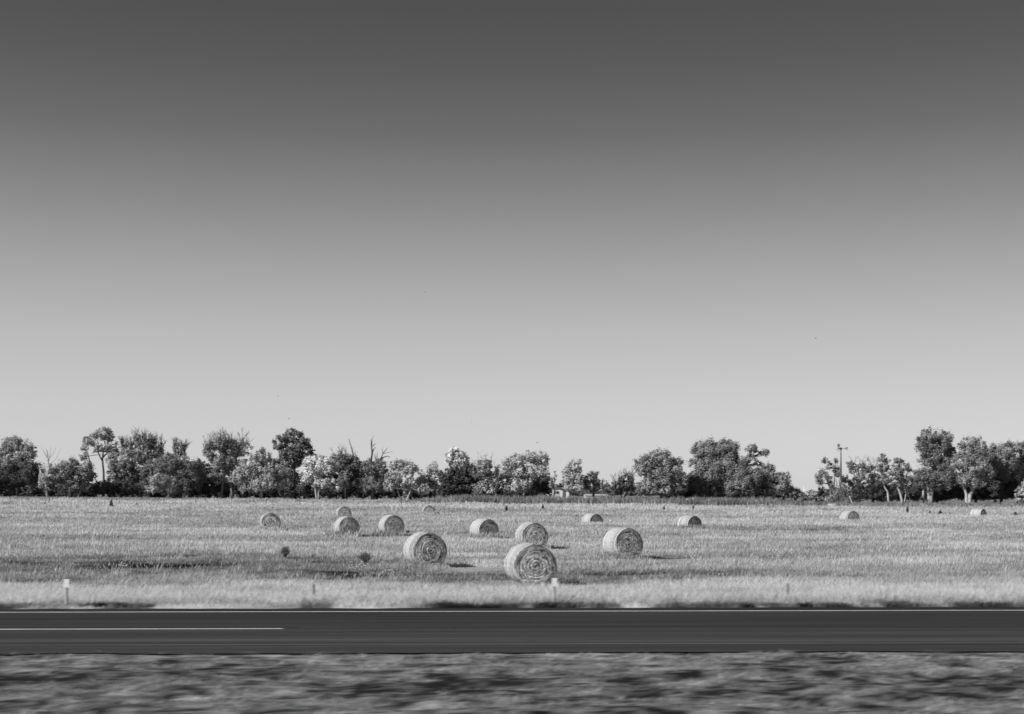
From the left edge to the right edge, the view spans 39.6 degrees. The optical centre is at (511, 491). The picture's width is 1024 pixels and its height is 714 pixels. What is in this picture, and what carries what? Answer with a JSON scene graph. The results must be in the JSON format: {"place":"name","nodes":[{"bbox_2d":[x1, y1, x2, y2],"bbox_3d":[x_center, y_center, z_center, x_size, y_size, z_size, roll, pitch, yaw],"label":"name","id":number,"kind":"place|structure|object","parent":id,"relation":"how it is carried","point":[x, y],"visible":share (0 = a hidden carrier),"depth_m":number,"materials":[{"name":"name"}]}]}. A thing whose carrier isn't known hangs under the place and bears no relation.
{"place":"outdoors","nodes":[
{"label":"outdoors","id":0,"kind":"place"},
{"bbox_2d":[0,494,1023,713],"bbox_3d":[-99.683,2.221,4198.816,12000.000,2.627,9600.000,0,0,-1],"label":"ground","id":1,"kind":"structure","parent":0,"point":[881,699],"depth_m":18.78,"materials":[{"name":"grey plant"}]},
{"bbox_2d":[0,470,35,496],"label":"dark thicket","id":2,"kind":"object","parent":1,"relation":"on","point":[22,491],"visible":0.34,"depth_m":259.83,"materials":[{"name":"black plant"}]},
{"bbox_2d":[0,435,37,495],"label":"broadleaf tree","id":3,"kind":"object","parent":1,"relation":"on","point":[8,450],"visible":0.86,"depth_m":245.36,"materials":[{"name":"grey plant"}]},
{"bbox_2d":[0,458,45,495],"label":"broadleaf tree","id":4,"kind":"object","parent":1,"relation":"on","point":[18,476],"visible":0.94,"depth_m":236.78,"materials":[{"name":"black plant"}]},
{"bbox_2d":[25,478,66,496],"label":"dark thicket","id":5,"kind":"object","parent":1,"relation":"on","point":[41,493],"visible":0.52,"depth_m":258.71,"materials":[{"name":"black plant"}]},
{"bbox_2d":[37,445,60,497],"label":"bare tree","id":6,"kind":"object","parent":1,"relation":"on","point":[43,477],"visible":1,"depth_m":229.02,"materials":[{"name":"grey plant"}]},
{"bbox_2d":[64,579,68,605],"bbox_3d":[-9.578,2.343,30.608,0.116,0.919,0.083,0,0,-1],"label":"road marker","id":7,"kind":"object","parent":1,"relation":"on","point":[66,583],"visible":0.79,"depth_m":30.58,"materials":[{"name":"white paint"}]},
{"bbox_2d":[46,455,95,496],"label":"broadleaf tree","id":8,"kind":"object","parent":1,"relation":"on","point":[61,473],"visible":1,"depth_m":230.21,"materials":[{"name":"grey plant"}]},
{"bbox_2d":[58,473,97,496],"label":"dark thicket","id":9,"kind":"object","parent":1,"relation":"on","point":[83,494],"visible":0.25,"depth_m":255.49,"materials":[{"name":"black plant"}]},
{"bbox_2d":[79,424,121,496],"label":"broadleaf tree","id":10,"kind":"object","parent":1,"relation":"on","point":[98,434],"visible":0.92,"depth_m":246.76,"materials":[{"name":"grey plant"}]},
{"bbox_2d":[82,475,141,497],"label":"shrub","id":11,"kind":"object","parent":1,"relation":"on","point":[119,487],"visible":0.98,"depth_m":234.99,"materials":[{"name":"black plant"}]},
{"bbox_2d":[106,449,135,497],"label":"broadleaf tree","id":12,"kind":"object","parent":1,"relation":"on","point":[121,462],"visible":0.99,"depth_m":239.55,"materials":[{"name":"grey plant"}]},
{"bbox_2d":[105,465,156,496],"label":"dark thicket","id":13,"kind":"object","parent":1,"relation":"on","point":[135,495],"visible":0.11,"depth_m":254.53,"materials":[{"name":"black plant"}]},
{"bbox_2d":[117,427,145,496],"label":"wispy tree","id":14,"kind":"object","parent":1,"relation":"on","point":[130,444],"visible":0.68,"depth_m":247.21,"materials":[{"name":"grey plant"}]},
{"bbox_2d":[124,465,155,496],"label":"shrub","id":15,"kind":"object","parent":1,"relation":"on","point":[135,477],"visible":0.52,"depth_m":240.13,"materials":[{"name":"grey plant"}]},
{"bbox_2d":[131,429,167,497],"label":"wispy tree","id":16,"kind":"object","parent":1,"relation":"on","point":[150,442],"visible":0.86,"depth_m":246.32,"materials":[{"name":"grey plant"}]},
{"bbox_2d":[144,470,176,498],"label":"broadleaf tree","id":17,"kind":"object","parent":1,"relation":"on","point":[158,486],"visible":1,"depth_m":228.38,"materials":[{"name":"grey plant"}]},
{"bbox_2d":[137,450,209,497],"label":"broadleaf tree","id":18,"kind":"object","parent":1,"relation":"on","point":[190,477],"visible":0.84,"depth_m":237.04,"materials":[{"name":"grey plant"}]},
{"bbox_2d":[147,458,205,497],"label":"dark thicket","id":19,"kind":"object","parent":1,"relation":"on","point":[159,495],"visible":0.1,"depth_m":257.18,"materials":[{"name":"black plant"}]},
{"bbox_2d":[171,437,189,497],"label":"wispy tree","id":20,"kind":"object","parent":1,"relation":"on","point":[183,447],"visible":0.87,"depth_m":251.97,"materials":[{"name":"grey plant"}]},
{"bbox_2d":[190,476,229,498],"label":"shrub","id":21,"kind":"object","parent":1,"relation":"on","point":[212,489],"visible":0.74,"depth_m":241.52,"materials":[{"name":"black plant"}]},
{"bbox_2d":[199,463,248,497],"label":"dark thicket","id":22,"kind":"object","parent":1,"relation":"on","point":[225,494],"visible":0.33,"depth_m":256.00,"materials":[{"name":"black plant"}]},
{"bbox_2d":[202,427,253,498],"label":"broadleaf tree","id":23,"kind":"object","parent":1,"relation":"on","point":[234,450],"visible":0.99,"depth_m":239.09,"materials":[{"name":"grey plant"}]},
{"bbox_2d":[232,458,284,498],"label":"dark thicket","id":24,"kind":"object","parent":1,"relation":"on","point":[274,494],"visible":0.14,"depth_m":259.56,"materials":[{"name":"black plant"}]},
{"bbox_2d":[228,445,293,497],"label":"broadleaf tree","id":25,"kind":"object","parent":1,"relation":"on","point":[259,475],"visible":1,"depth_m":229.98,"materials":[{"name":"grey plant"}]},
{"bbox_2d":[259,512,280,527],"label":"hay bale","id":26,"kind":"object","parent":1,"relation":"on","point":[268,519],"visible":0.8,"depth_m":112.59},
{"bbox_2d":[277,546,292,557],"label":"weed bush","id":27,"kind":"object","parent":1,"relation":"on","point":[285,551],"visible":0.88,"depth_m":67.94,"materials":[{"name":"grey plant"}]},
{"bbox_2d":[272,426,315,498],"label":"broadleaf tree","id":28,"kind":"object","parent":1,"relation":"on","point":[288,454],"visible":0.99,"depth_m":245.44,"materials":[{"name":"grey plant"}]},
{"bbox_2d":[281,463,328,498],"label":"dark thicket","id":29,"kind":"object","parent":1,"relation":"on","point":[297,475],"visible":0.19,"depth_m":254.12,"materials":[{"name":"black plant"}]},
{"bbox_2d":[278,479,359,498],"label":"shrub","id":30,"kind":"object","parent":1,"relation":"on","point":[307,488],"visible":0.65,"depth_m":240.64,"materials":[{"name":"black plant"}]},
{"bbox_2d":[300,452,341,498],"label":"broadleaf tree","id":31,"kind":"object","parent":1,"relation":"on","point":[321,466],"visible":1,"depth_m":228.46,"materials":[{"name":"grey plant"}]},
{"bbox_2d":[336,506,351,516],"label":"hay bale","id":32,"kind":"object","parent":1,"relation":"on","point":[343,510],"visible":0.77,"depth_m":154.30},
{"bbox_2d":[323,464,366,498],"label":"dark thicket","id":33,"kind":"object","parent":1,"relation":"on","point":[336,476],"visible":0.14,"depth_m":256.70,"materials":[{"name":"black plant"}]},
{"bbox_2d":[333,516,359,534],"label":"hay bale","id":34,"kind":"object","parent":1,"relation":"on","point":[343,523],"visible":0.8,"depth_m":99.22},
{"bbox_2d":[329,444,364,499],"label":"broadleaf tree","id":35,"kind":"object","parent":1,"relation":"on","point":[350,465],"visible":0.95,"depth_m":237.09,"materials":[{"name":"grey plant"}]},
{"bbox_2d":[356,552,378,563],"bbox_3d":[-6.471,2.940,63.156,1.077,0.625,1.033,0,0,-1],"label":"weed bush","id":36,"kind":"object","parent":1,"relation":"on","point":[365,557],"visible":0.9,"depth_m":62.92,"materials":[{"name":"grey plant"}]},
{"bbox_2d":[349,437,388,498],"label":"dead tree","id":37,"kind":"object","parent":1,"relation":"on","point":[376,458],"visible":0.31,"depth_m":242.94,"materials":[{"name":"grey plant"}]},
{"bbox_2d":[357,457,389,499],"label":"broadleaf tree","id":38,"kind":"object","parent":1,"relation":"on","point":[375,480],"visible":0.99,"depth_m":231.06,"materials":[{"name":"grey plant"}]},
{"bbox_2d":[356,470,395,499],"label":"dark thicket","id":39,"kind":"object","parent":1,"relation":"on","point":[383,493],"visible":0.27,"depth_m":254.69,"materials":[{"name":"black plant"}]},
{"bbox_2d":[378,514,403,531],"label":"hay bale","id":40,"kind":"object","parent":1,"relation":"on","point":[390,522],"visible":0.76,"depth_m":101.63},
{"bbox_2d":[382,458,430,499],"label":"broadleaf tree","id":41,"kind":"object","parent":1,"relation":"on","point":[403,468],"visible":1,"depth_m":227.62,"materials":[{"name":"grey plant"}]},
{"bbox_2d":[389,473,425,499],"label":"dark thicket","id":42,"kind":"object","parent":1,"relation":"on","point":[415,495],"visible":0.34,"depth_m":259.55,"materials":[{"name":"black plant"}]},
{"bbox_2d":[402,531,446,565],"bbox_3d":[-3.679,2.461,60.193,1.621,1.576,1.600,0,-1,-20],"label":"hay bale","id":43,"kind":"object","parent":1,"relation":"on","point":[430,548],"visible":0.93,"depth_m":59.53},
{"bbox_2d":[422,505,434,511],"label":"hay bale","id":44,"kind":"object","parent":1,"relation":"on","point":[426,508],"visible":0.69,"depth_m":181.15},
{"bbox_2d":[416,460,441,496],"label":"broadleaf tree","id":45,"kind":"object","parent":1,"relation":"on","point":[432,480],"visible":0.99,"depth_m":230.37,"materials":[{"name":"grey plant"}]},
{"bbox_2d":[420,468,466,497],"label":"dark thicket","id":46,"kind":"object","parent":1,"relation":"on","point":[443,492],"visible":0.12,"depth_m":258.90,"materials":[{"name":"black plant"}]},
{"bbox_2d":[41,485,866,496],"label":"distant wood","id":47,"kind":"object","parent":1,"relation":"on","point":[630,493],"visible":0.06,"depth_m":543.68,"materials":[{"name":"grey plant"}]},
{"bbox_2d":[445,446,470,494],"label":"broadleaf tree","id":48,"kind":"object","parent":1,"relation":"on","point":[451,458],"visible":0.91,"depth_m":243.41,"materials":[{"name":"grey plant"}]},
{"bbox_2d":[438,457,481,494],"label":"shrub","id":49,"kind":"object","parent":1,"relation":"on","point":[462,481],"visible":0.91,"depth_m":235.32,"materials":[{"name":"black plant"}]},
{"bbox_2d":[10,495,925,507],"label":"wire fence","id":50,"kind":"object","parent":1,"relation":"on","point":[266,502],"visible":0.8,"depth_m":208.00,"materials":[{"name":"grey metal"}]},
{"bbox_2d":[470,518,498,536],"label":"hay bale","id":51,"kind":"object","parent":1,"relation":"on","point":[481,525],"visible":0.77,"depth_m":96.93},
{"bbox_2d":[475,481,496,496],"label":"shrub","id":52,"kind":"object","parent":1,"relation":"on","point":[481,488],"visible":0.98,"depth_m":228.69,"materials":[{"name":"grey plant"}]},
{"bbox_2d":[470,449,504,496],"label":"broadleaf tree","id":53,"kind":"object","parent":1,"relation":"on","point":[486,467],"visible":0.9,"depth_m":231.56,"materials":[{"name":"grey plant"}]},
{"bbox_2d":[467,472,514,496],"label":"dark thicket","id":54,"kind":"object","parent":1,"relation":"on","point":[500,491],"visible":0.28,"depth_m":255.65,"materials":[{"name":"black plant"}]},
{"bbox_2d":[0,496,1023,608],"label":"field grass","id":55,"kind":"structure","parent":1,"relation":"on","point":[816,591],"depth_m":67.06,"materials":[{"name":"grey plant"}]},
{"bbox_2d":[0,513,1023,599],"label":"tall wisps","id":56,"kind":"object","parent":1,"relation":"on","point":[460,530],"visible":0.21,"depth_m":68.33,"materials":[{"name":"grey plant"}]},
{"bbox_2d":[1,493,1023,507],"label":"tall weeds","id":57,"kind":"object","parent":1,"relation":"on","point":[614,499],"visible":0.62,"depth_m":221.15,"materials":[{"name":"grey plant"}]},
{"bbox_2d":[499,449,549,496],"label":"broadleaf tree","id":58,"kind":"object","parent":1,"relation":"on","point":[523,471],"visible":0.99,"depth_m":233.12,"materials":[{"name":"grey plant"}]},
{"bbox_2d":[508,476,551,496],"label":"shrub","id":59,"kind":"object","parent":1,"relation":"on","point":[540,488],"visible":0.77,"depth_m":237.38,"materials":[{"name":"black plant"}]},
{"bbox_2d":[503,542,556,584],"bbox_3d":[0.625,2.493,48.587,1.639,1.548,1.600,0,0,-13],"label":"hay bale","id":60,"kind":"object","parent":1,"relation":"on","point":[532,562],"visible":0.85,"depth_m":47.88},
{"bbox_2d":[509,465,551,496],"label":"dark thicket","id":61,"kind":"object","parent":1,"relation":"on","point":[534,494],"visible":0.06,"depth_m":260.05,"materials":[{"name":"black plant"}]},
{"bbox_2d":[515,521,548,545],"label":"hay bale","id":62,"kind":"object","parent":1,"relation":"on","point":[531,532],"visible":0.78,"depth_m":78.62},
{"bbox_2d":[116,529,974,576],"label":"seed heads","id":63,"kind":"object","parent":1,"relation":"on","point":[120,564],"visible":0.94,"depth_m":59.75,"materials":[{"name":"grey plant"}]},
{"bbox_2d":[549,471,557,496],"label":"broadleaf tree","id":64,"kind":"object","parent":1,"relation":"on","point":[552,481],"visible":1,"depth_m":232.68,"materials":[{"name":"grey plant"}]},
{"bbox_2d":[552,578,556,601],"bbox_3d":[0.935,2.367,31.308,0.118,0.926,0.083,0,0,-1],"label":"road marker","id":65,"kind":"object","parent":1,"relation":"on","point":[554,582],"visible":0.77,"depth_m":31.28,"materials":[{"name":"white paint"}]},
{"bbox_2d":[547,487,570,497],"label":"farmhouse","id":66,"kind":"object","parent":1,"relation":"on","point":[562,492],"visible":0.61,"depth_m":300.06,"materials":[{"name":"white paint"}]},
{"bbox_2d":[561,458,585,495],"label":"broadleaf tree","id":67,"kind":"object","parent":1,"relation":"on","point":[569,469],"visible":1,"depth_m":230.27,"materials":[{"name":"grey plant"}]},
{"bbox_2d":[582,513,602,522],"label":"hay bale","id":68,"kind":"object","parent":1,"relation":"on","point":[591,517],"visible":0.66,"depth_m":134.45},
{"bbox_2d":[583,470,608,496],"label":"broadleaf tree","id":69,"kind":"object","parent":1,"relation":"on","point":[595,481],"visible":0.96,"depth_m":232.50,"materials":[{"name":"grey plant"}]},
{"bbox_2d":[604,468,636,497],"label":"shrub","id":70,"kind":"object","parent":1,"relation":"on","point":[620,484],"visible":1,"depth_m":229.75,"materials":[{"name":"grey plant"}]},
{"bbox_2d":[602,527,642,557],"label":"hay bale","id":71,"kind":"object","parent":1,"relation":"on","point":[627,541],"visible":0.9,"depth_m":67.78},
{"bbox_2d":[632,445,687,498],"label":"broadleaf tree","id":72,"kind":"object","parent":1,"relation":"on","point":[659,471],"visible":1,"depth_m":227.72,"materials":[{"name":"grey plant"}]},
{"bbox_2d":[631,481,698,498],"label":"shrub","id":73,"kind":"object","parent":1,"relation":"on","point":[690,494],"visible":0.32,"depth_m":234.18,"materials":[{"name":"grey plant"}]},
{"bbox_2d":[677,515,701,526],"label":"hay bale","id":74,"kind":"object","parent":1,"relation":"on","point":[687,520],"visible":0.73,"depth_m":122.61},
{"bbox_2d":[685,471,739,497],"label":"dark thicket","id":75,"kind":"object","parent":1,"relation":"on","point":[720,495],"visible":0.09,"depth_m":257.88,"materials":[{"name":"black plant"}]},
{"bbox_2d":[684,435,747,498],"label":"broadleaf tree","id":76,"kind":"object","parent":1,"relation":"on","point":[716,465],"visible":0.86,"depth_m":231.70,"materials":[{"name":"grey plant"}]},
{"bbox_2d":[722,461,782,497],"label":"broadleaf tree","id":77,"kind":"object","parent":1,"relation":"on","point":[751,482],"visible":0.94,"depth_m":228.26,"materials":[{"name":"grey plant"}]},
{"bbox_2d":[740,443,769,497],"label":"broadleaf tree","id":78,"kind":"object","parent":1,"relation":"on","point":[754,447],"visible":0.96,"depth_m":242.62,"materials":[{"name":"grey plant"}]},
{"bbox_2d":[730,474,780,498],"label":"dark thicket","id":79,"kind":"object","parent":1,"relation":"on","point":[774,496],"visible":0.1,"depth_m":256.92,"materials":[{"name":"black plant"}]},
{"bbox_2d":[768,471,796,499],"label":"broadleaf tree","id":80,"kind":"object","parent":1,"relation":"on","point":[784,486],"visible":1,"depth_m":228.08,"materials":[{"name":"grey plant"}]},
{"bbox_2d":[789,486,804,500],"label":"shrub","id":81,"kind":"object","parent":1,"relation":"on","point":[797,494],"visible":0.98,"depth_m":228.62,"materials":[{"name":"grey plant"}]},
{"bbox_2d":[802,491,830,502],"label":"shrub","id":82,"kind":"object","parent":1,"relation":"on","point":[810,496],"visible":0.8,"depth_m":230.75,"materials":[{"name":"grey plant"}]},
{"bbox_2d":[816,486,824,497],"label":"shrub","id":83,"kind":"object","parent":1,"relation":"on","point":[820,492],"visible":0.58,"depth_m":234.10,"materials":[{"name":"black plant"}]},
{"bbox_2d":[814,457,841,498],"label":"broadleaf tree","id":84,"kind":"object","parent":1,"relation":"on","point":[827,478],"visible":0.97,"depth_m":237.77,"materials":[{"name":"grey plant"}]},
{"bbox_2d":[825,480,854,501],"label":"shrub","id":85,"kind":"object","parent":1,"relation":"on","point":[840,495],"visible":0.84,"depth_m":228.80,"materials":[{"name":"grey plant"}]},
{"bbox_2d":[836,444,847,502],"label":"windmill","id":86,"kind":"object","parent":1,"relation":"on","point":[840,481],"visible":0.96,"depth_m":223.93,"materials":[{"name":"metal"}]},
{"bbox_2d":[840,510,859,519],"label":"hay bale","id":87,"kind":"object","parent":1,"relation":"on","point":[852,515],"visible":0.66,"depth_m":154.37},
{"bbox_2d":[838,456,878,501],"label":"broadleaf tree","id":88,"kind":"object","parent":1,"relation":"on","point":[862,466],"visible":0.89,"depth_m":239.73,"materials":[{"name":"grey plant"}]},
{"bbox_2d":[850,471,893,501],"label":"shrub","id":89,"kind":"object","parent":1,"relation":"on","point":[876,491],"visible":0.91,"depth_m":235.05,"materials":[{"name":"grey plant"}]},
{"bbox_2d":[874,453,891,501],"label":"broadleaf tree","id":90,"kind":"object","parent":1,"relation":"on","point":[882,469],"visible":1,"depth_m":230.77,"materials":[{"name":"grey plant"}]},
{"bbox_2d":[887,457,916,503],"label":"broadleaf tree","id":91,"kind":"object","parent":1,"relation":"on","point":[898,470],"visible":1,"depth_m":229.85,"materials":[{"name":"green plant"}]},
{"bbox_2d":[889,477,924,502],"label":"dark thicket","id":92,"kind":"object","parent":1,"relation":"on","point":[893,487],"visible":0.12,"depth_m":256.79,"materials":[{"name":"black plant"}]},
{"bbox_2d":[892,483,969,502],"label":"shrub","id":93,"kind":"object","parent":1,"relation":"on","point":[913,493],"visible":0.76,"depth_m":239.92,"materials":[{"name":"grey plant"}]},
{"bbox_2d":[912,426,958,502],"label":"broadleaf tree","id":94,"kind":"object","parent":1,"relation":"on","point":[939,474],"visible":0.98,"depth_m":235.00,"materials":[{"name":"grey plant"}]},
{"bbox_2d":[949,434,997,502],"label":"broadleaf tree","id":95,"kind":"object","parent":1,"relation":"on","point":[971,454],"visible":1,"depth_m":229.17,"materials":[{"name":"grey plant"}]},
{"bbox_2d":[970,508,986,514],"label":"hay bale","id":96,"kind":"object","parent":1,"relation":"on","point":[977,511],"visible":0.55,"depth_m":181.24},
{"bbox_2d":[955,478,1023,502],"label":"shrub","id":97,"kind":"object","parent":1,"relation":"on","point":[992,490],"visible":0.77,"depth_m":239.25,"materials":[{"name":"plant"}]},
{"bbox_2d":[983,440,1023,502],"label":"broadleaf tree","id":98,"kind":"object","parent":1,"relation":"on","point":[1000,455],"visible":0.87,"depth_m":233.71,"materials":[{"name":"grey plant"}]},
{"bbox_2d":[1011,440,1023,479],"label":"broadleaf tree","id":99,"kind":"object","parent":1,"relation":"on","point":[1020,445],"visible":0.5,"depth_m":236.37,"materials":[{"name":"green plant"}]},
{"bbox_2d":[1014,480,1023,502],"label":"shrub","id":100,"kind":"object","parent":1,"relation":"on","point":[1019,495],"visible":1,"depth_m":227.81,"materials":[{"name":"grey plant"}]},
{"bbox_2d":[0,607,1023,654],"bbox_3d":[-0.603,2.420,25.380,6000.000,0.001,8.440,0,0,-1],"label":"road","id":101,"kind":"structure","parent":0,"point":[504,630],"depth_m":24.74,"materials":[{"name":"grey asphalt"}]},
{"bbox_2d":[0,628,282,629],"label":"lane line","id":102,"kind":"object","parent":101,"relation":"on","point":[197,628],"visible":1,"depth_m":25.06,"materials":[{"name":"white paint"}]},
{"bbox_2d":[301,627,368,627],"bbox_3d":[-2.393,2.416,25.280,2.700,0.001,0.060,0,0,-1],"label":"old lane line","id":103,"kind":"object","parent":101,"relation":"on","point":[334,627],"visible":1,"depth_m":25.25,"materials":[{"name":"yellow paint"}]},
{"bbox_2d":[224,610,973,611],"bbox_3d":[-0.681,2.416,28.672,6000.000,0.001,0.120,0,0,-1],"label":"road edge line","id":104,"kind":"object","parent":101,"relation":"on","point":[474,611],"visible":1,"depth_m":28.61,"materials":[{"name":"white paint"}]},
{"bbox_2d":[0,0,1023,491],"label":"sky","id":105,"kind":"structure","parent":0,"point":[603,234],"materials":[{"name":"grey"}]},
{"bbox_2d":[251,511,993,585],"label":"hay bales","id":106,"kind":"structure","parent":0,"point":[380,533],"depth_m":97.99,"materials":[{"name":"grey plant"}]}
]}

